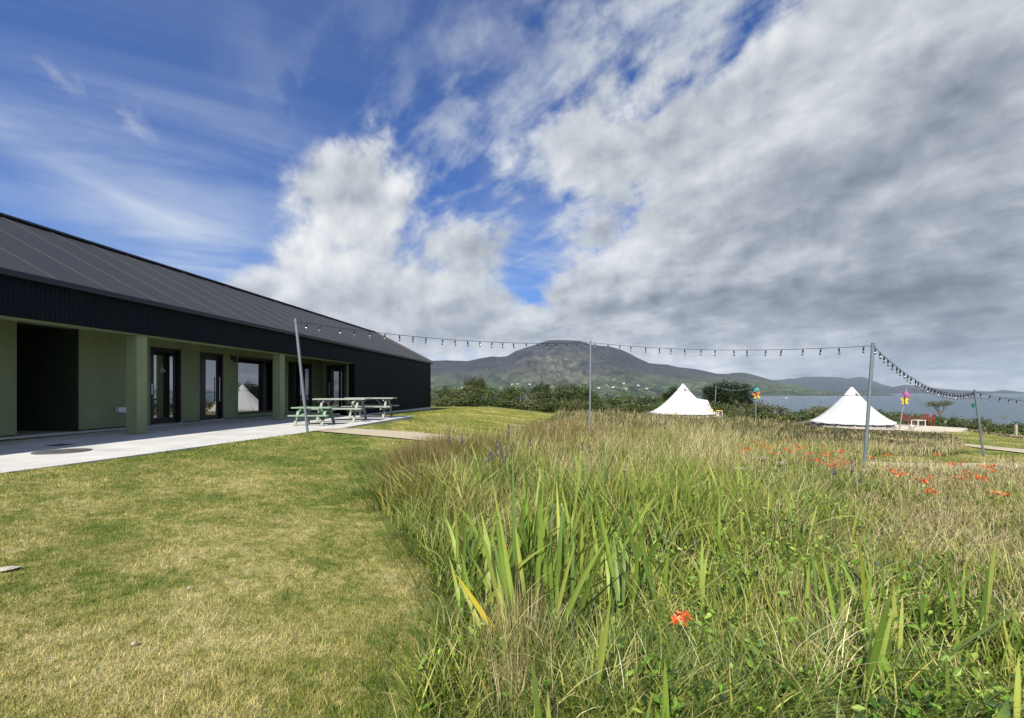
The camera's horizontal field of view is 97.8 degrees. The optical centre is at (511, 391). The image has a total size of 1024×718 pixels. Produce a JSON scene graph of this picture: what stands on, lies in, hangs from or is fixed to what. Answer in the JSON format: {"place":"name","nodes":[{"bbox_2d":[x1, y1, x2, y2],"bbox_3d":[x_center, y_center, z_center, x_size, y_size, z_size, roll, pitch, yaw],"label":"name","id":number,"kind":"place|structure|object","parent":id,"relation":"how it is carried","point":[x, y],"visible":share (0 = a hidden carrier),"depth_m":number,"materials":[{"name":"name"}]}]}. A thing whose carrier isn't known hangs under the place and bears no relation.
{"place":"outdoors","nodes":[
{"label":"outdoors","id":0,"kind":"place"},
{"bbox_2d":[0,415,412,473],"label":"patio","id":1,"kind":"structure","parent":0,"point":[16,455],"depth_m":8.71,"materials":[{"name":"concrete"}]},
{"bbox_2d":[46,444,72,445],"bbox_3d":[-7.875,0.922,7.788,0.260,0.013,0.260,0,0,0],"label":"drain grate","id":2,"kind":"object","parent":1,"relation":"on","point":[59,444],"visible":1,"depth_m":7.77,"materials":[{"name":"metal"}]},
{"bbox_2d":[30,448,92,454],"bbox_3d":[-6.979,0.922,6.934,0.680,0.010,0.680,0,0,0],"label":"manhole cover","id":3,"kind":"object","parent":1,"relation":"on","point":[62,451],"visible":1,"depth_m":6.89,"materials":[{"name":"metal"}]},
{"bbox_2d":[294,318,308,432],"bbox_3d":[-4.800,-0.303,10.184,0.340,2.716,0.082,0,0,-45],"label":"light pole","id":4,"kind":"object","parent":1,"relation":"on","point":[301,375],"visible":0.96,"depth_m":10.16,"materials":[{"name":"metal"}]},
{"bbox_2d":[287,407,339,425],"bbox_3d":[-5.603,0.685,12.700,1.080,0.509,1.034,0,0,-2],"label":"picnic table","id":5,"kind":"object","parent":1,"relation":"on","point":[322,416],"visible":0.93,"depth_m":12.41,"materials":[{"name":"green wood"}]},
{"bbox_2d":[311,398,373,421],"bbox_3d":[-5.426,0.575,14.300,1.620,0.730,1.474,0,0,-2],"label":"picnic table","id":6,"kind":"object","parent":1,"relation":"on","point":[355,409],"visible":0.84,"depth_m":14.05,"materials":[{"name":"green wood"}]},
{"bbox_2d":[341,397,398,418],"bbox_3d":[-5.098,0.575,16.200,1.700,0.730,1.474,0,0,-2],"label":"picnic table","id":7,"kind":"object","parent":1,"relation":"on","point":[384,407],"visible":0.63,"depth_m":15.92,"materials":[{"name":"green wood"}]},
{"bbox_2d":[312,428,474,442],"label":"gravel path","id":8,"kind":"structure","parent":0,"point":[395,434],"depth_m":11.27,"materials":[{"name":"beige gravel"}]},
{"bbox_2d":[0,402,1023,717],"bbox_3d":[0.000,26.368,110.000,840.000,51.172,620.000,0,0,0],"label":"ground","id":9,"kind":"structure","parent":0,"point":[258,640],"depth_m":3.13,"materials":[{"name":"green plant"}]},
{"bbox_2d":[0,565,19,570],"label":"stone","id":10,"kind":"object","parent":9,"relation":"on","point":[5,568],"visible":1,"depth_m":2.87,"materials":[{"name":"white stone"}]},
{"bbox_2d":[0,212,432,439],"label":"community hall","id":11,"kind":"structure","parent":9,"relation":"on","point":[96,337],"depth_m":11.47,"materials":[{"name":"black metal"}]},
{"bbox_2d":[149,347,181,424],"bbox_3d":[-10.003,-0.166,12.836,0.200,2.184,1.011,0,0,7],"label":"door","id":12,"kind":"structure","parent":11,"relation":"in","point":[165,363],"depth_m":12.94,"materials":[{"name":"black glass"}]},
{"bbox_2d":[198,352,223,420],"bbox_3d":[-9.806,-0.166,14.489,0.200,2.184,0.986,0,0,7],"label":"door","id":13,"kind":"structure","parent":11,"relation":"in","point":[211,364],"depth_m":14.62,"materials":[{"name":"black glass"}]},
{"bbox_2d":[238,356,272,413],"bbox_3d":[-9.496,-0.234,16.878,0.170,2.046,2.476,0,0,7],"label":"window","id":14,"kind":"structure","parent":11,"relation":"in","point":[255,375],"depth_m":16.61,"materials":[{"name":"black glass"}]},
{"bbox_2d":[288,362,311,411],"bbox_3d":[-9.250,-0.215,19.393,0.070,2.084,1.829,0,0,7],"label":"window","id":15,"kind":"structure","parent":11,"relation":"in","point":[295,399],"depth_m":19.34,"materials":[{"name":"black glass"}]},
{"bbox_2d":[327,365,344,410],"bbox_3d":[-8.288,-0.178,21.073,0.947,2.157,0.154,0,0,7],"label":"door","id":16,"kind":"structure","parent":11,"relation":"in","point":[335,373],"depth_m":21.11,"materials":[{"name":"black glass"}]},
{"bbox_2d":[463,376,486,405],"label":"gorse bush","id":17,"kind":"object","parent":9,"relation":"on","point":[479,383],"visible":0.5,"depth_m":42.13,"materials":[{"name":"green plant"}]},
{"bbox_2d":[528,382,551,402],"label":"gorse bush","id":18,"kind":"object","parent":9,"relation":"on","point":[534,389],"visible":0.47,"depth_m":41.13,"materials":[{"name":"green plant"}]},
{"bbox_2d":[431,380,668,413],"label":"bramble hedge","id":19,"kind":"object","parent":9,"relation":"on","point":[454,398],"visible":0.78,"depth_m":40.02,"materials":[{"name":"green plant"}]},
{"bbox_2d":[552,383,588,400],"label":"gorse bush","id":20,"kind":"object","parent":9,"relation":"on","point":[565,389],"visible":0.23,"depth_m":41.38,"materials":[{"name":"green plant"}]},
{"bbox_2d":[496,591,669,717],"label":"iris clump","id":21,"kind":"object","parent":9,"relation":"on","point":[602,649],"visible":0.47,"depth_m":1.75,"materials":[{"name":"green plant"}]},
{"bbox_2d":[589,340,591,429],"bbox_3d":[2.451,0.037,13.994,0.082,3.309,0.071,0,0,0],"label":"light pole","id":22,"kind":"object","parent":9,"relation":"on","point":[590,388],"visible":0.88,"depth_m":13.98,"materials":[{"name":"metal"}]},
{"bbox_2d":[300,322,589,348],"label":"festoon lights","id":23,"kind":"object","parent":22,"relation":"hanging from","point":[306,328],"visible":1,"depth_m":11.53},
{"bbox_2d":[592,342,864,355],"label":"festoon lights","id":24,"kind":"object","parent":22,"relation":"hanging from","point":[839,353],"visible":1,"depth_m":11.62},
{"bbox_2d":[445,458,736,645],"bbox_3d":[0.469,0.966,3.379,2.019,1.082,2.173,0,0,0],"label":"iris clump","id":25,"kind":"object","parent":9,"relation":"on","point":[528,550],"visible":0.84,"depth_m":2.96,"materials":[{"name":"green plant"}]},
{"bbox_2d":[451,441,756,551],"bbox_3d":[1.153,1.065,5.997,3.726,1.007,3.758,0,0,0],"label":"iris clump","id":26,"kind":"object","parent":9,"relation":"on","point":[586,480],"visible":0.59,"depth_m":5.21,"materials":[{"name":"green plant"}]},
{"bbox_2d":[364,416,851,717],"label":"rushes","id":27,"kind":"object","parent":9,"relation":"on","point":[427,453],"visible":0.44,"depth_m":5.07,"materials":[{"name":"green plant"}]},
{"bbox_2d":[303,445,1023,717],"bbox_3d":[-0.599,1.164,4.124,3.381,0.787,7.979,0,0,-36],"label":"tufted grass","id":28,"kind":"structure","parent":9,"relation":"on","point":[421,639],"depth_m":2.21,"materials":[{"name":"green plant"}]},
{"bbox_2d":[660,384,678,401],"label":"willow bush","id":29,"kind":"object","parent":9,"relation":"on","point":[667,394],"visible":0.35,"depth_m":51.81,"materials":[{"name":"green plant"}]},
{"bbox_2d":[591,389,761,414],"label":"bracken thicket","id":30,"kind":"object","parent":9,"relation":"on","point":[627,392],"visible":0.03,"depth_m":62.22,"materials":[{"name":"green plant"}]},
{"bbox_2d":[665,610,692,655],"bbox_3d":[0.889,1.315,2.375,0.167,0.337,0.099,0,0,-32],"label":"montbretia","id":31,"kind":"object","parent":9,"relation":"on","point":[675,619],"visible":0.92,"depth_m":2.36,"materials":[{"name":"orange plant"}]},
{"bbox_2d":[646,384,722,417],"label":"bell tent","id":32,"kind":"object","parent":9,"relation":"on","point":[683,399],"visible":0.91,"depth_m":40.68,"materials":[{"name":"white fabric"}]},
{"bbox_2d":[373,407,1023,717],"bbox_3d":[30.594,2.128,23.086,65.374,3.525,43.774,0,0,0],"label":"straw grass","id":33,"kind":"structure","parent":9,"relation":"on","point":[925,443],"depth_m":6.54,"materials":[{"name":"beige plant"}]},
{"bbox_2d":[858,472,862,516],"bbox_3d":[3.473,1.014,4.455,0.058,0.454,0.060,6,-4,3],"label":"loosestrife","id":34,"kind":"object","parent":33,"relation":"on","point":[860,478],"visible":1,"depth_m":4.45,"materials":[{"name":"green plant"}]},
{"bbox_2d":[393,430,1023,717],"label":"herb leaves","id":35,"kind":"object","parent":9,"relation":"on","point":[916,692],"visible":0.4,"depth_m":2.44,"materials":[{"name":"green plant"}]},
{"bbox_2d":[824,523,841,559],"bbox_3d":[2.732,1.287,3.843,0.058,0.403,0.084,25,31,38],"label":"seed head","id":36,"kind":"object","parent":35,"relation":"on","point":[832,534],"visible":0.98,"depth_m":3.79},
{"bbox_2d":[698,376,757,408],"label":"willow bush","id":37,"kind":"object","parent":9,"relation":"on","point":[723,396],"visible":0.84,"depth_m":51.18,"materials":[{"name":"green plant"}]},
{"bbox_2d":[628,462,861,566],"bbox_3d":[2.631,1.201,4.788,2.451,0.789,2.446,0,0,0],"label":"iris clump","id":38,"kind":"object","parent":9,"relation":"on","point":[719,543],"visible":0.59,"depth_m":4.93,"materials":[{"name":"green plant"}]},
{"bbox_2d":[755,456,769,477],"bbox_3d":[3.778,1.287,6.752,0.230,0.610,0.204,0,0,-38],"label":"umbel flower","id":39,"kind":"object","parent":9,"relation":"on","point":[758,457],"visible":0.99,"depth_m":6.76,"materials":[{"name":"beige plant"}]},
{"bbox_2d":[771,519,778,552],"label":"seed head","id":40,"kind":"object","parent":9,"relation":"on","point":[773,521],"visible":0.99,"depth_m":3.82},
{"bbox_2d":[778,507,798,538],"bbox_3d":[2.683,1.277,4.350,0.084,0.403,0.058,10,21,-37],"label":"seed head","id":41,"kind":"object","parent":9,"relation":"on","point":[789,519],"visible":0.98,"depth_m":4.33},
{"bbox_2d":[802,510,810,554],"bbox_3d":[2.678,1.285,4.113,0.083,0.403,0.058,19,-17,-2],"label":"seed head","id":42,"kind":"object","parent":9,"relation":"on","point":[803,526],"visible":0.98,"depth_m":4.13},
{"bbox_2d":[709,400,915,424],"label":"shore scrub","id":43,"kind":"object","parent":9,"relation":"on","point":[768,411],"visible":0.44,"depth_m":40.06,"materials":[{"name":"green plant"}]},
{"bbox_2d":[819,461,836,490],"bbox_3d":[4.706,1.329,6.647,0.250,0.598,0.089,0,0,35],"label":"montbretia","id":44,"kind":"object","parent":9,"relation":"on","point":[830,466],"visible":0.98,"depth_m":6.62,"materials":[{"name":"orange plant"}]},
{"bbox_2d":[829,522,836,562],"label":"seed head","id":45,"kind":"object","parent":9,"relation":"on","point":[833,538],"visible":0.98,"depth_m":3.79},
{"bbox_2d":[831,463,836,507],"bbox_3d":[3.510,1.024,4.868,0.046,0.491,0.052,0,0,-29],"label":"loosestrife","id":46,"kind":"object","parent":9,"relation":"on","point":[833,483],"visible":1,"depth_m":4.87,"materials":[{"name":"green plant"}]},
{"bbox_2d":[832,518,839,561],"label":"seed head","id":47,"kind":"object","parent":9,"relation":"on","point":[836,534],"visible":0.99,"depth_m":3.90},
{"bbox_2d":[838,520,846,565],"bbox_3d":[2.840,1.307,3.837,0.058,0.403,0.083,4,-1,45],"label":"seed head","id":48,"kind":"object","parent":9,"relation":"on","point":[842,538],"visible":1,"depth_m":3.84},
{"bbox_2d":[850,455,855,515],"bbox_3d":[3.862,1.096,5.047,0.113,0.750,0.053,0,0,84],"label":"loosestrife","id":49,"kind":"object","parent":9,"relation":"on","point":[851,462],"visible":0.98,"depth_m":5.06,"materials":[{"name":"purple plant"}]},
{"bbox_2d":[699,523,1023,717],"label":"iris clump","id":50,"kind":"object","parent":9,"relation":"on","point":[878,646],"visible":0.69,"depth_m":2.57,"materials":[{"name":"green plant"}]},
{"bbox_2d":[862,343,875,466],"bbox_3d":[8.066,0.373,10.097,0.078,2.954,0.300,0,0,-13],"label":"light pole","id":51,"kind":"object","parent":9,"relation":"on","point":[871,367],"visible":0.98,"depth_m":10.07,"materials":[{"name":"metal"}]},
{"bbox_2d":[874,347,973,399],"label":"festoon lights","id":52,"kind":"object","parent":51,"relation":"hanging from","point":[918,382],"visible":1,"depth_m":11.59},
{"bbox_2d":[810,423,966,431],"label":"tent platform","id":53,"kind":"structure","parent":9,"relation":"on","point":[935,428],"depth_m":30.70,"materials":[{"name":"beige wood"}]},
{"bbox_2d":[797,387,915,429],"bbox_3d":[23.579,1.133,31.000,7.104,2.945,7.104,0,0,-11],"label":"bell tent","id":54,"kind":"object","parent":53,"relation":"on","point":[847,408],"visible":0.93,"depth_m":29.98,"materials":[{"name":"white fabric"}]},
{"bbox_2d":[899,387,906,428],"bbox_3d":[26.256,1.151,29.994,0.573,2.933,0.089,0,0,0],"label":"light pole","id":55,"kind":"object","parent":53,"relation":"on","point":[902,410],"visible":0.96,"depth_m":29.98,"materials":[{"name":"metal"}]},
{"bbox_2d":[757,385,904,393],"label":"festoon lights","id":56,"kind":"object","parent":55,"relation":"hanging from","point":[828,392],"visible":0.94,"depth_m":31.55},
{"bbox_2d":[901,397,908,404],"bbox_3d":[26.240,0.602,29.863,0.580,0.528,0.095,0,0,0],"label":"butterfly ornament","id":57,"kind":"object","parent":55,"relation":"attached to","point":[905,400],"visible":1,"depth_m":29.86,"materials":[{"name":"paint"}]},
{"bbox_2d":[907,388,1020,400],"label":"festoon lights","id":58,"kind":"object","parent":55,"relation":"hanging from","point":[969,398],"visible":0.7,"depth_m":26.71},
{"bbox_2d":[899,414,913,425],"bbox_3d":[29.567,2.082,33.455,0.647,0.875,0.635,0,0,-13],"label":"garden chair","id":59,"kind":"object","parent":53,"relation":"on","point":[905,418],"visible":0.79,"depth_m":33.34,"materials":[{"name":"red wood"}]},
{"bbox_2d":[911,420,925,426],"bbox_3d":[29.312,2.274,32.211,0.680,0.490,0.500,0,0,-9],"label":"side table","id":60,"kind":"object","parent":53,"relation":"on","point":[918,422],"visible":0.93,"depth_m":32.02,"materials":[{"name":"white metal"}]},
{"bbox_2d":[914,413,929,424],"bbox_3d":[31.395,2.082,34.209,0.635,0.875,0.648,0,0,-6],"label":"garden chair","id":61,"kind":"object","parent":53,"relation":"on","point":[923,416],"visible":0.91,"depth_m":33.98,"materials":[{"name":"red wood"}]},
{"bbox_2d":[922,414,935,425],"bbox_3d":[30.716,2.082,32.898,0.635,0.875,0.648,0,0,-29],"label":"garden chair","id":62,"kind":"object","parent":53,"relation":"on","point":[933,417],"visible":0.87,"depth_m":32.72,"materials":[{"name":"red wood"}]},
{"bbox_2d":[872,530,904,565],"bbox_3d":[3.023,1.295,3.605,0.084,0.403,0.058,4,25,-45],"label":"seed head","id":63,"kind":"object","parent":9,"relation":"on","point":[889,547],"visible":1,"depth_m":3.59},
{"bbox_2d":[890,470,910,512],"bbox_3d":[5.106,1.327,5.865,0.226,0.594,0.118,0,0,33],"label":"montbretia","id":64,"kind":"object","parent":9,"relation":"on","point":[902,474],"visible":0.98,"depth_m":5.88,"materials":[{"name":"orange plant"}]},
{"bbox_2d":[809,539,1023,717],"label":"iris clump","id":65,"kind":"object","parent":9,"relation":"on","point":[986,599],"visible":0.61,"depth_m":2.61,"materials":[{"name":"green plant"}]},
{"bbox_2d":[917,478,928,523],"bbox_3d":[4.928,1.288,5.343,0.082,0.557,0.232,0,0,30],"label":"montbretia","id":66,"kind":"object","parent":9,"relation":"on","point":[925,481],"visible":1,"depth_m":5.28,"materials":[{"name":"orange plant"}]},
{"bbox_2d":[924,488,944,529],"bbox_3d":[4.965,1.390,5.243,0.235,0.529,0.077,0,0,-8],"label":"montbretia","id":67,"kind":"object","parent":9,"relation":"on","point":[929,490],"visible":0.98,"depth_m":5.24,"materials":[{"name":"orange plant"}]},
{"bbox_2d":[923,400,955,415],"bbox_3d":[37.296,1.862,38.950,2.602,2.568,1.971,0,0,0],"label":"windswept tree","id":68,"kind":"object","parent":9,"relation":"on","point":[942,403],"visible":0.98,"depth_m":38.87,"materials":[{"name":"green plant"}]},
{"bbox_2d":[886,412,1023,434],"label":"bramble bank","id":69,"kind":"structure","parent":9,"relation":"on","point":[988,426],"depth_m":34.94,"materials":[{"name":"green plant"}]},
{"bbox_2d":[957,533,967,581],"bbox_3d":[3.607,1.336,3.567,0.058,0.403,0.083,2,-4,25],"label":"seed head","id":70,"kind":"object","parent":9,"relation":"on","point":[962,551],"visible":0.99,"depth_m":3.57},
{"bbox_2d":[963,474,985,511],"bbox_3d":[5.968,1.349,5.766,0.253,0.606,0.091,0,0,11],"label":"montbretia","id":71,"kind":"object","parent":9,"relation":"on","point":[977,477],"visible":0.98,"depth_m":5.76,"materials":[{"name":"orange plant"}]},
{"bbox_2d":[973,390,984,455],"bbox_3d":[14.441,1.012,13.785,0.600,2.167,0.086,0,0,-21],"label":"light pole","id":72,"kind":"object","parent":9,"relation":"on","point":[979,422],"visible":0.95,"depth_m":13.77,"materials":[{"name":"metal"}]},
{"bbox_2d":[976,392,1021,404],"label":"festoon lights","id":73,"kind":"object","parent":72,"relation":"hanging from","point":[999,398],"visible":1,"depth_m":14.55},
{"bbox_2d":[972,541,1005,596],"bbox_3d":[3.510,1.305,3.308,0.058,0.403,0.083,-15,-35,28],"label":"seed head","id":74,"kind":"object","parent":9,"relation":"on","point":[1001,591],"visible":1,"depth_m":3.31},
{"bbox_2d":[977,524,1001,561],"bbox_3d":[4.203,1.345,3.940,0.083,0.403,0.058,8,18,-8],"label":"seed head","id":75,"kind":"object","parent":9,"relation":"on","point":[992,538],"visible":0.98,"depth_m":3.92},
{"bbox_2d":[986,490,1014,535],"bbox_3d":[5.346,1.372,4.888,0.230,0.603,0.120,0,0,25],"label":"montbretia","id":76,"kind":"object","parent":9,"relation":"on","point":[999,493],"visible":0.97,"depth_m":4.88,"materials":[{"name":"orange plant"}]},
{"bbox_2d":[1000,521,1023,560],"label":"seed head","id":77,"kind":"object","parent":9,"relation":"on","point":[1012,538],"visible":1,"depth_m":3.99},
{"bbox_2d":[1014,424,1017,435],"bbox_3d":[30.822,2.394,27.305,0.100,0.810,0.100,0,0,0],"label":"fence post","id":78,"kind":"object","parent":9,"relation":"on","point":[1016,429],"visible":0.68,"depth_m":27.29,"materials":[{"name":"beige wood"}]},
{"bbox_3d":[18.014,0.917,32.994,0.078,2.962,0.089,0,0,0],"label":"light pole","id":79,"kind":"object","parent":9,"relation":"on","visible":0},
{"bbox_2d":[752,391,759,398],"bbox_3d":[17.955,0.251,32.862,0.601,0.599,0.099,0,0,0],"label":"butterfly ornament","id":80,"kind":"object","parent":79,"relation":"attached to","point":[758,393],"visible":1,"depth_m":32.85,"materials":[{"name":"paint"}]},
{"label":"light pole","id":81,"kind":"object","parent":9,"relation":"on","visible":0},
{"bbox_2d":[716,386,754,390],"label":"festoon lights","id":82,"kind":"object","parent":81,"relation":"hanging from","point":[733,390],"visible":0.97,"depth_m":37.75},
{"bbox_2d":[0,0,1023,391],"label":"sky","id":83,"kind":"structure","parent":0,"point":[722,176],"materials":[{"name":"blue"}]},
{"bbox_2d":[431,340,895,395],"bbox_3d":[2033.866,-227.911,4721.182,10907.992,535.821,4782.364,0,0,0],"label":"mountain","id":84,"kind":"structure","parent":0,"point":[552,365],"depth_m":3424.87,"materials":[{"name":"green plant"}]},
{"bbox_2d":[367,408,1023,717],"bbox_3d":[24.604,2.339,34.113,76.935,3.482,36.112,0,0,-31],"label":"meadow grass","id":85,"kind":"structure","parent":0,"point":[779,430],"depth_m":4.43,"materials":[{"name":"green plant"}]},
{"bbox_2d":[486,451,489,478],"bbox_3d":[-0.250,0.868,4.761,0.053,0.491,0.051,0,0,-35],"label":"loosestrife","id":86,"kind":"object","parent":85,"relation":"on","point":[488,464],"visible":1,"depth_m":4.75,"materials":[{"name":"green plant"}]},
{"bbox_2d":[490,449,494,487],"bbox_3d":[-0.205,0.878,4.898,0.058,0.529,0.059,-6,7,-11],"label":"loosestrife","id":87,"kind":"object","parent":85,"relation":"on","point":[491,452],"visible":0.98,"depth_m":4.88,"materials":[{"name":"green plant"}]},
{"bbox_2d":[495,443,499,494],"bbox_3d":[-0.159,0.897,5.215,0.060,0.605,0.058,-7,-4,6],"label":"loosestrife","id":88,"kind":"object","parent":85,"relation":"on","point":[497,455],"visible":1,"depth_m":5.22,"materials":[{"name":"purple plant"}]},
{"bbox_2d":[501,449,507,497],"bbox_3d":[-0.074,0.900,4.807,0.058,0.567,0.059,-7,-2,-34],"label":"loosestrife","id":89,"kind":"object","parent":85,"relation":"on","point":[503,462],"visible":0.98,"depth_m":4.81,"materials":[{"name":"purple plant"}]},
{"bbox_2d":[432,393,1023,425],"bbox_3d":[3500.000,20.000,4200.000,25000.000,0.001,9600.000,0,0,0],"label":"sea","id":90,"kind":"structure","parent":0,"point":[987,407],"depth_m":765.88,"materials":[{"name":"blue liquid"}]},
{"bbox_2d":[773,377,1023,393],"bbox_3d":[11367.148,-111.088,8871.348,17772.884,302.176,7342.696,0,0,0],"label":"hills","id":91,"kind":"structure","parent":0,"point":[857,384],"depth_m":6734.34,"materials":[{"name":"green plant"}]},
{"bbox_2d":[867,462,1023,469],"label":"meadow path","id":92,"kind":"structure","parent":0,"point":[996,464],"depth_m":11.05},
{"bbox_2d":[963,444,1023,452],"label":"lawn path","id":93,"kind":"structure","parent":0,"point":[1004,448],"depth_m":16.79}
]}

